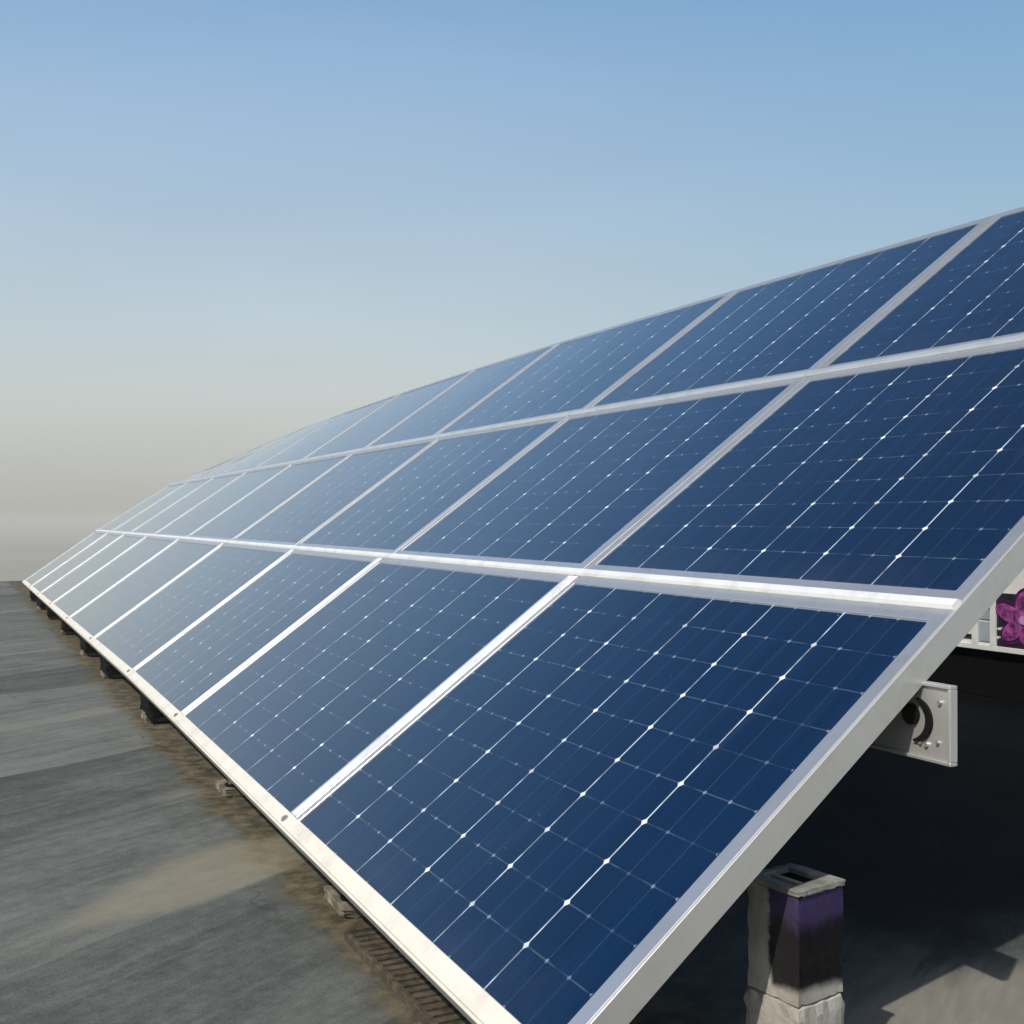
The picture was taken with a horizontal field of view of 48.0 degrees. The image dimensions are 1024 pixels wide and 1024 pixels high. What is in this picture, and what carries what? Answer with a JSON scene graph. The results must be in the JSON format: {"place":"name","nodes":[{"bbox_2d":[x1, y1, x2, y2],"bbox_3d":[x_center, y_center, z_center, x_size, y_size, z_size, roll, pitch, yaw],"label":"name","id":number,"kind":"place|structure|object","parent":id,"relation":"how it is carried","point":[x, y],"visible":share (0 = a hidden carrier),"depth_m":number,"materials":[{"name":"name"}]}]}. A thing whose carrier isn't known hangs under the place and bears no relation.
{"place":"outdoors","nodes":[
{"label":"outdoors","id":0,"kind":"place"},
{"bbox_2d":[0,522,108,580],"bbox_3d":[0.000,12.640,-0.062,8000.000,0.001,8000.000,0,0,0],"label":"ground","id":1,"kind":"structure","parent":0,"point":[28,549],"depth_m":585.44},
{"bbox_2d":[0,581,1023,1023],"bbox_3d":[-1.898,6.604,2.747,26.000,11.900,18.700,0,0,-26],"label":"roof","id":2,"kind":"structure","parent":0,"point":[150,873],"depth_m":2.00,"materials":[{"name":"grey concrete"}]},
{"bbox_2d":[29,591,36,600],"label":"mounting foot","id":3,"kind":"object","parent":2,"relation":"on","point":[33,596],"visible":0.4,"depth_m":8.76},
{"bbox_2d":[36,597,46,609],"bbox_3d":[-3.239,0.637,8.067,0.168,0.088,0.212,0,0,-29],"label":"mounting foot","id":4,"kind":"object","parent":2,"relation":"on","point":[41,605],"visible":0.4,"depth_m":7.99},
{"bbox_2d":[47,606,60,618],"bbox_3d":[-2.864,0.633,7.298,0.168,0.088,0.212,0,0,-22],"label":"mounting foot","id":5,"kind":"object","parent":2,"relation":"on","point":[51,614],"visible":0.41,"depth_m":7.19},
{"bbox_2d":[61,619,76,634],"bbox_3d":[-2.403,0.628,6.355,0.168,0.088,0.212,0,0,-23],"label":"mounting foot","id":6,"kind":"object","parent":2,"relation":"on","point":[66,628],"visible":0.44,"depth_m":6.25},
{"bbox_2d":[80,636,99,656],"bbox_3d":[-1.921,0.623,5.370,0.168,0.088,0.212,0,0,-27],"label":"mounting foot","id":7,"kind":"object","parent":2,"relation":"on","point":[87,650],"visible":0.45,"depth_m":5.29},
{"bbox_2d":[99,655,124,677],"bbox_3d":[-1.570,0.620,4.651,0.168,0.088,0.212,0,0,-27],"label":"mounting foot","id":8,"kind":"object","parent":2,"relation":"on","point":[108,669],"visible":0.42,"depth_m":4.57},
{"bbox_2d":[140,693,169,722],"bbox_3d":[-1.087,0.615,3.661,0.168,0.088,0.212,0,0,-25],"label":"mounting foot","id":9,"kind":"object","parent":2,"relation":"on","point":[151,712],"visible":0.4,"depth_m":3.58},
{"bbox_2d":[214,779,244,797],"bbox_3d":[-0.604,0.592,2.708,0.168,0.125,0.122,0,0,-26],"label":"mounting foot","id":10,"kind":"object","parent":2,"relation":"on","point":[227,788],"visible":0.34,"depth_m":2.64},
{"bbox_2d":[324,885,363,918],"bbox_3d":[-0.217,0.588,1.915,0.168,0.125,0.122,0,0,-24],"label":"mounting foot","id":11,"kind":"object","parent":2,"relation":"on","point":[340,902],"visible":0.26,"depth_m":1.86},
{"bbox_2d":[344,926,470,1023],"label":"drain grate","id":12,"kind":"object","parent":2,"relation":"on","point":[414,990],"visible":0.44,"depth_m":1.57,"materials":[{"name":"metal"}]},
{"bbox_2d":[743,863,845,1023],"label":"concrete pedestal","id":13,"kind":"object","parent":2,"relation":"on","point":[795,941],"visible":0.93,"depth_m":1.28,"materials":[{"name":"grey concrete"}]},
{"bbox_2d":[869,681,956,766],"bbox_3d":[-1.455,0.262,5.295,0.013,0.091,8.900,0,0,-26],"label":"purlin","id":14,"kind":"object","parent":2,"relation":"on","point":[922,725],"visible":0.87,"depth_m":1.33,"materials":[{"name":"metal"}]},
{"bbox_2d":[24,531,106,584],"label":"solar panel","id":15,"kind":"object","parent":14,"relation":"on","point":[63,558],"visible":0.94,"depth_m":8.96,"materials":[{"name":"glass"}]},
{"bbox_2d":[22,580,30,590],"bbox_3d":[-3.720,0.562,8.812,0.024,0.046,0.844,0,0,-26],"label":"edge cover","id":16,"kind":"object","parent":15,"relation":"attached to","point":[27,584],"visible":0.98,"depth_m":8.76,"materials":[{"name":"metal"}]},
{"bbox_2d":[32,532,107,584],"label":"joint strip","id":17,"kind":"object","parent":15,"relation":"attached to","point":[70,558],"visible":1,"depth_m":8.55,"materials":[{"name":"white metal"}]},
{"bbox_2d":[32,532,122,592],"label":"solar panel","id":18,"kind":"object","parent":14,"relation":"on","point":[69,565],"visible":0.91,"depth_m":8.17,"materials":[{"name":"glass"}]},
{"bbox_2d":[28,585,39,596],"bbox_3d":[-3.337,0.558,8.028,0.024,0.046,0.899,0,0,-26],"label":"edge cover","id":19,"kind":"object","parent":18,"relation":"attached to","point":[35,590],"visible":0.95,"depth_m":8.00,"materials":[{"name":"metal"}]},
{"bbox_2d":[41,534,123,591],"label":"joint strip","id":20,"kind":"object","parent":18,"relation":"attached to","point":[83,562],"visible":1,"depth_m":7.74,"materials":[{"name":"white metal"}]},
{"bbox_2d":[108,531,124,533],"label":"cover strip","id":21,"kind":"object","parent":18,"relation":"on","point":[121,532],"visible":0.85,"depth_m":8.23,"materials":[{"name":"silver metal"}]},
{"bbox_2d":[113,477,212,531],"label":"solar panel","id":22,"kind":"object","parent":21,"relation":"on","point":[145,515],"visible":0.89,"depth_m":8.31,"materials":[{"name":"glass"}]},
{"bbox_2d":[113,482,186,529],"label":"joint strip","id":23,"kind":"object","parent":22,"relation":"attached to","point":[149,506],"visible":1,"depth_m":8.74,"materials":[{"name":"metal"}]},
{"bbox_2d":[188,475,214,481],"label":"cover strip","id":24,"kind":"object","parent":22,"relation":"on","point":[201,478],"visible":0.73,"depth_m":8.41,"materials":[{"name":"silver metal"}]},
{"bbox_2d":[174,447,256,482],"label":"solar panel","id":25,"kind":"object","parent":24,"relation":"on","point":[193,476],"visible":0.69,"depth_m":9.44,"materials":[{"name":"glass"}]},
{"bbox_2d":[195,431,295,478],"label":"solar panel","id":26,"kind":"object","parent":24,"relation":"on","point":[224,467],"visible":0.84,"depth_m":8.52,"materials":[{"name":"glass"}]},
{"bbox_2d":[41,534,144,601],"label":"solar panel","id":27,"kind":"object","parent":14,"relation":"on","point":[85,569],"visible":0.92,"depth_m":7.30,"materials":[{"name":"glass"}]},
{"bbox_2d":[37,593,51,608],"bbox_3d":[-2.920,0.554,7.174,0.024,0.046,0.999,0,0,-26],"label":"edge cover","id":28,"kind":"object","parent":27,"relation":"attached to","point":[45,600],"visible":0.95,"depth_m":7.12,"materials":[{"name":"metal"}]},
{"bbox_2d":[53,536,146,601],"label":"joint strip","id":29,"kind":"object","parent":27,"relation":"attached to","point":[99,569],"visible":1,"depth_m":6.84,"materials":[{"name":"white metal"}]},
{"bbox_2d":[124,532,146,535],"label":"cover strip","id":30,"kind":"object","parent":27,"relation":"on","point":[143,534],"visible":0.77,"depth_m":7.37,"materials":[{"name":"silver metal"}]},
{"bbox_2d":[132,472,244,533],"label":"solar panel","id":31,"kind":"object","parent":30,"relation":"on","point":[171,513],"visible":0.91,"depth_m":7.41,"materials":[{"name":"glass"}]},
{"bbox_2d":[131,477,213,531],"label":"joint strip","id":32,"kind":"object","parent":31,"relation":"attached to","point":[172,504],"visible":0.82,"depth_m":7.85,"materials":[{"name":"metal"}]},
{"bbox_2d":[214,469,247,476],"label":"cover strip","id":33,"kind":"object","parent":31,"relation":"on","point":[231,473],"visible":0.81,"depth_m":7.50,"materials":[{"name":"silver metal"}]},
{"bbox_2d":[222,414,339,473],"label":"solar panel","id":34,"kind":"object","parent":33,"relation":"on","point":[257,459],"visible":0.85,"depth_m":7.57,"materials":[{"name":"glass"}]},
{"bbox_2d":[221,429,299,473],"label":"joint strip","id":35,"kind":"object","parent":34,"relation":"attached to","point":[258,452],"visible":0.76,"depth_m":8.06,"materials":[{"name":"metal"}]},
{"bbox_2d":[255,413,342,467],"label":"joint strip","id":36,"kind":"object","parent":34,"relation":"attached to","point":[299,440],"visible":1,"depth_m":7.12,"materials":[{"name":"metal"}]},
{"bbox_2d":[53,536,176,616],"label":"solar panel","id":37,"kind":"object","parent":14,"relation":"on","point":[101,580],"visible":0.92,"depth_m":6.34,"materials":[{"name":"glass"}]},
{"bbox_2d":[48,602,68,623],"bbox_3d":[-2.464,0.549,6.240,0.024,0.046,1.079,0,0,-26],"label":"edge cover","id":38,"kind":"object","parent":37,"relation":"attached to","point":[60,613],"visible":0.92,"depth_m":6.18,"materials":[{"name":"metal"}]},
{"bbox_2d":[147,534,179,538],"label":"cover strip","id":39,"kind":"object","parent":37,"relation":"on","point":[164,536],"visible":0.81,"depth_m":6.41,"materials":[{"name":"silver metal"}]},
{"bbox_2d":[155,464,289,536],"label":"solar panel","id":40,"kind":"object","parent":39,"relation":"on","point":[211,507],"visible":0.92,"depth_m":6.46,"materials":[{"name":"glass"}]},
{"bbox_2d":[154,471,246,533],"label":"joint strip","id":41,"kind":"object","parent":40,"relation":"attached to","point":[199,503],"visible":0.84,"depth_m":6.95,"materials":[{"name":"metal"}]},
{"bbox_2d":[247,461,292,470],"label":"cover strip","id":42,"kind":"object","parent":40,"relation":"on","point":[279,464],"visible":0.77,"depth_m":6.56,"materials":[{"name":"silver metal"}]},
{"bbox_2d":[256,394,397,467],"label":"solar panel","id":43,"kind":"object","parent":42,"relation":"on","point":[311,442],"visible":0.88,"depth_m":6.63,"materials":[{"name":"glass"}]},
{"bbox_2d":[71,539,220,636],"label":"solar panel","id":44,"kind":"object","parent":14,"relation":"on","point":[97,615],"visible":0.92,"depth_m":5.35,"materials":[{"name":"glass"}]},
{"bbox_2d":[65,617,92,644],"bbox_3d":[-1.988,0.545,5.265,0.024,0.046,1.089,0,0,-26],"label":"edge cover","id":45,"kind":"object","parent":44,"relation":"attached to","point":[82,632],"visible":0.95,"depth_m":5.20,"materials":[{"name":"metal"}]},
{"bbox_2d":[70,539,177,616],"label":"joint strip","id":46,"kind":"object","parent":44,"relation":"attached to","point":[123,578],"visible":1,"depth_m":5.87,"materials":[{"name":"white metal"}]},
{"bbox_2d":[179,536,223,542],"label":"cover strip","id":47,"kind":"object","parent":44,"relation":"on","point":[203,539],"visible":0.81,"depth_m":5.43,"materials":[{"name":"white metal"}]},
{"bbox_2d":[188,453,350,539],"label":"solar panel","id":48,"kind":"object","parent":47,"relation":"on","point":[242,514],"visible":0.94,"depth_m":5.51,"materials":[{"name":"glass"}]},
{"bbox_2d":[186,463,292,536],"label":"joint strip","id":49,"kind":"object","parent":48,"relation":"attached to","point":[238,500],"visible":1,"depth_m":6.00,"materials":[{"name":"metal"}]},
{"bbox_2d":[293,450,353,462],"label":"cover strip","id":50,"kind":"object","parent":48,"relation":"on","point":[325,456],"visible":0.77,"depth_m":5.61,"materials":[{"name":"silver metal"}]},
{"bbox_2d":[304,369,473,458],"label":"solar panel","id":51,"kind":"object","parent":50,"relation":"on","point":[371,427],"visible":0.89,"depth_m":5.68,"materials":[{"name":"glass"}]},
{"bbox_2d":[302,393,400,458],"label":"joint strip","id":52,"kind":"object","parent":51,"relation":"attached to","point":[349,427],"visible":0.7,"depth_m":6.15,"materials":[{"name":"metal"}]},
{"bbox_2d":[95,543,290,670],"bbox_3d":[-1.248,0.344,4.389,0.686,0.032,1.125,-39,16,-21],"label":"solar panel","id":53,"kind":"object","parent":14,"relation":"attached to","point":[137,635],"visible":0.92,"depth_m":4.33,"materials":[{"name":"glass"}]},
{"bbox_2d":[88,637,131,681],"bbox_3d":[-1.499,0.540,4.265,0.024,0.046,1.134,0,0,-26],"label":"edge cover","id":54,"kind":"object","parent":53,"relation":"attached to","point":[111,657],"visible":0.96,"depth_m":4.17,"materials":[{"name":"metal"}]},
{"bbox_2d":[94,543,222,636],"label":"joint strip","id":55,"kind":"object","parent":53,"relation":"attached to","point":[158,590],"visible":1,"depth_m":4.89,"materials":[{"name":"white metal"}]},
{"bbox_2d":[133,549,292,669],"bbox_3d":[-1.001,0.322,3.878,0.654,0.008,0.033,-39,15,-21],"label":"joint strip","id":56,"kind":"object","parent":53,"relation":"attached to","point":[210,611],"visible":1,"depth_m":3.87,"materials":[{"name":"white metal"}]},
{"bbox_2d":[223,540,294,548],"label":"cover strip","id":57,"kind":"object","parent":53,"relation":"on","point":[261,544],"visible":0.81,"depth_m":4.42,"materials":[{"name":"white metal"}]},
{"bbox_2d":[233,438,435,545],"bbox_3d":[-0.734,-0.062,4.625,0.687,0.038,1.015,-39,16,-21],"label":"solar panel","id":58,"kind":"object","parent":57,"relation":"on","point":[310,508],"visible":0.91,"depth_m":4.58,"materials":[{"name":"glass"}]},
{"bbox_2d":[231,453,351,539],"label":"joint strip","id":59,"kind":"object","parent":58,"relation":"attached to","point":[291,496],"visible":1,"depth_m":5.07,"materials":[{"name":"metal"}]},
{"bbox_2d":[353,434,440,452],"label":"cover strip","id":60,"kind":"object","parent":58,"relation":"on","point":[400,442],"visible":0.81,"depth_m":4.67,"materials":[{"name":"silver metal"}]},
{"bbox_2d":[366,344,554,447],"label":"solar panel","id":61,"kind":"object","parent":60,"relation":"on","point":[447,406],"visible":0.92,"depth_m":4.86,"materials":[{"name":"glass"}]},
{"bbox_2d":[364,369,474,447],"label":"joint strip","id":62,"kind":"object","parent":61,"relation":"attached to","point":[418,409],"visible":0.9,"depth_m":5.24,"materials":[{"name":"metal"}]},
{"bbox_2d":[134,550,379,713],"bbox_3d":[-0.802,0.341,3.469,0.693,0.030,0.900,-39,16,-21],"label":"solar panel","id":63,"kind":"object","parent":14,"relation":"attached to","point":[188,667],"visible":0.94,"depth_m":3.42,"materials":[{"name":"glass"}]},
{"bbox_2d":[126,669,180,728],"bbox_3d":[-1.053,0.537,3.345,0.024,0.050,0.909,0,0,-26],"label":"edge cover","id":64,"kind":"object","parent":63,"relation":"attached to","point":[158,700],"visible":0.97,"depth_m":3.27,"materials":[{"name":"metal"}]},
{"bbox_2d":[293,546,382,557],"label":"cover strip","id":65,"kind":"object","parent":63,"relation":"on","point":[348,552],"visible":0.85,"depth_m":3.52,"materials":[{"name":"white metal"}]},
{"bbox_2d":[296,417,563,552],"bbox_3d":[-0.291,-0.068,3.715,0.687,0.033,0.990,-39,16,-21],"label":"solar panel","id":66,"kind":"object","parent":65,"relation":"on","point":[403,504],"visible":0.92,"depth_m":3.65,"materials":[{"name":"glass"}]},
{"bbox_2d":[294,438,438,544],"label":"joint strip","id":67,"kind":"object","parent":66,"relation":"attached to","point":[366,491],"visible":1,"depth_m":4.15,"materials":[{"name":"metal"}]},
{"bbox_2d":[392,416,568,552],"bbox_3d":[-0.081,-0.084,3.261,0.675,0.008,0.018,-39,15,-21],"label":"joint strip","id":68,"kind":"object","parent":66,"relation":"attached to","point":[475,488],"visible":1,"depth_m":3.25,"materials":[{"name":"metal"}]},
{"bbox_2d":[439,412,569,437],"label":"cover strip","id":69,"kind":"object","parent":66,"relation":"on","point":[565,414],"visible":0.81,"depth_m":3.75,"materials":[{"name":"silver metal"}]},
{"bbox_2d":[436,291,731,434],"bbox_3d":[0.205,-0.475,3.987,0.686,0.035,1.150,-39,16,-21],"label":"solar panel","id":70,"kind":"object","parent":69,"relation":"on","point":[577,373],"visible":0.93,"depth_m":3.90,"materials":[{"name":"glass"}]},
{"bbox_2d":[433,342,559,435],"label":"joint strip","id":71,"kind":"object","parent":70,"relation":"attached to","point":[496,388],"visible":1,"depth_m":4.50,"materials":[{"name":"metal"}]},
{"bbox_2d":[183,558,572,827],"bbox_3d":[-0.365,0.340,2.565,0.703,0.032,1.087,-39,16,-21],"label":"solar panel","id":72,"kind":"object","parent":14,"relation":"on","point":[295,717],"visible":0.94,"depth_m":2.44,"materials":[{"name":"glass"}]},
{"bbox_2d":[172,713,293,841],"bbox_3d":[-0.618,0.537,2.441,0.024,0.052,1.096,0,0,-26],"label":"edge cover","id":73,"kind":"object","parent":72,"relation":"attached to","point":[268,805],"visible":0.95,"depth_m":2.29,"materials":[{"name":"metal"}]},
{"bbox_2d":[181,558,381,713],"bbox_3d":[-0.604,0.320,3.059,0.660,0.008,0.033,-39,15,-21],"label":"joint strip","id":74,"kind":"object","parent":72,"relation":"attached to","point":[268,645],"visible":1,"depth_m":3.05,"materials":[{"name":"silver metal"}]},
{"bbox_2d":[292,575,577,817],"bbox_3d":[-0.126,0.318,2.072,0.670,0.018,0.034,-37,15,-21],"label":"joint strip","id":75,"kind":"object","parent":72,"relation":"attached to","point":[303,807],"visible":1,"depth_m":2.06,"materials":[{"name":"silver metal"}]},
{"bbox_2d":[381,553,578,575],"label":"cover strip","id":76,"kind":"object","parent":72,"relation":"on","point":[528,567],"visible":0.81,"depth_m":2.55,"materials":[{"name":"white metal"}]},
{"bbox_2d":[395,378,800,567],"bbox_3d":[0.157,-0.074,2.796,0.686,0.031,1.035,-39,16,-21],"label":"solar panel","id":77,"kind":"object","parent":76,"relation":"on","point":[576,491],"visible":0.9,"depth_m":2.69,"materials":[{"name":"glass"}]},
{"bbox_2d":[568,371,807,415],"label":"cover strip","id":78,"kind":"object","parent":77,"relation":"on","point":[718,388],"visible":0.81,"depth_m":2.80,"materials":[{"name":"silver metal"}]},
{"bbox_2d":[586,216,989,408],"bbox_3d":[0.675,-0.482,3.021,0.686,0.031,0.980,-39,16,-21],"label":"solar panel","id":79,"kind":"object","parent":78,"relation":"on","point":[804,320],"visible":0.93,"depth_m":2.94,"materials":[{"name":"glass"}]},
{"bbox_2d":[583,290,735,408],"bbox_3d":[0.449,-0.493,3.461,0.675,0.008,0.018,-38,16,-21],"label":"joint strip","id":80,"kind":"object","parent":79,"relation":"attached to","point":[655,352],"visible":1,"depth_m":3.45,"materials":[{"name":"metal"}]},
{"bbox_2d":[811,214,996,369],"bbox_3d":[0.883,-0.497,2.571,0.675,0.008,0.018,-38,16,-21],"label":"joint strip","id":81,"kind":"object","parent":79,"relation":"attached to","point":[888,305],"visible":1,"depth_m":2.56,"materials":[{"name":"metal"}]},
{"bbox_2d":[580,377,806,568],"bbox_3d":[0.378,-0.089,2.322,0.675,0.008,0.018,-39,16,-21],"label":"joint strip","id":82,"kind":"object","parent":77,"relation":"attached to","point":[682,482],"visible":1,"depth_m":2.31,"materials":[{"name":"metal"}]},
{"bbox_2d":[284,576,952,1023],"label":"solar panel","id":83,"kind":"object","parent":14,"relation":"on","point":[564,804],"visible":0.98,"depth_m":1.49,"materials":[{"name":"glass"}]},
{"bbox_2d":[280,816,520,1023],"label":"edge cover","id":84,"kind":"object","parent":83,"relation":"attached to","point":[435,965],"visible":1,"depth_m":1.43,"materials":[{"name":"silver metal"}]},
{"bbox_2d":[574,568,961,610],"bbox_3d":[0.330,0.117,1.782,0.018,0.019,0.920,-39,16,-21],"label":"cover strip","id":85,"kind":"object","parent":83,"relation":"on","point":[950,604],"visible":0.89,"depth_m":1.63,"materials":[{"name":"white metal"}]},
{"bbox_2d":[585,341,1023,600],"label":"solar panel","id":86,"kind":"object","parent":85,"relation":"on","point":[906,477],"visible":0.96,"depth_m":1.86,"materials":[{"name":"glass"}]},
{"bbox_2d":[806,334,1023,376],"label":"cover strip","id":87,"kind":"object","parent":86,"relation":"on","point":[960,348],"visible":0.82,"depth_m":2.15,"materials":[{"name":"silver metal"}]},
{"bbox_2d":[818,207,1023,368],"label":"solar panel","id":88,"kind":"object","parent":87,"relation":"on","point":[970,290],"visible":0.92,"depth_m":2.37,"materials":[{"name":"glass"}]},
{"bbox_2d":[588,532,1023,1023],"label":"end cover","id":89,"kind":"object","parent":14,"relation":"attached to","point":[632,996],"visible":1,"depth_m":1.24,"materials":[{"name":"metal"}]},
{"bbox_2d":[927,646,1023,703],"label":"parapet wall","id":90,"kind":"structure","parent":2,"relation":"on","point":[989,674],"depth_m":4.10,"materials":[{"name":"black"}]},
{"bbox_2d":[957,569,1023,654],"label":"printed board","id":91,"kind":"object","parent":90,"relation":"attached to","point":[998,626],"visible":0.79,"depth_m":3.99,"materials":[{"name":"white"}]},
{"bbox_2d":[0,0,1023,521],"label":"sky","id":92,"kind":"structure","parent":0,"point":[229,229],"materials":[{"name":"blue"}]},
{"label":"cover strip","id":93,"kind":"object","parent":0,"visible":0},
{"bbox_2d":[98,482,185,530],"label":"solar panel","id":94,"kind":"object","parent":93,"relation":"on","point":[135,510],"visible":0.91,"depth_m":9.17,"materials":[{"name":"glass"}]}
]}

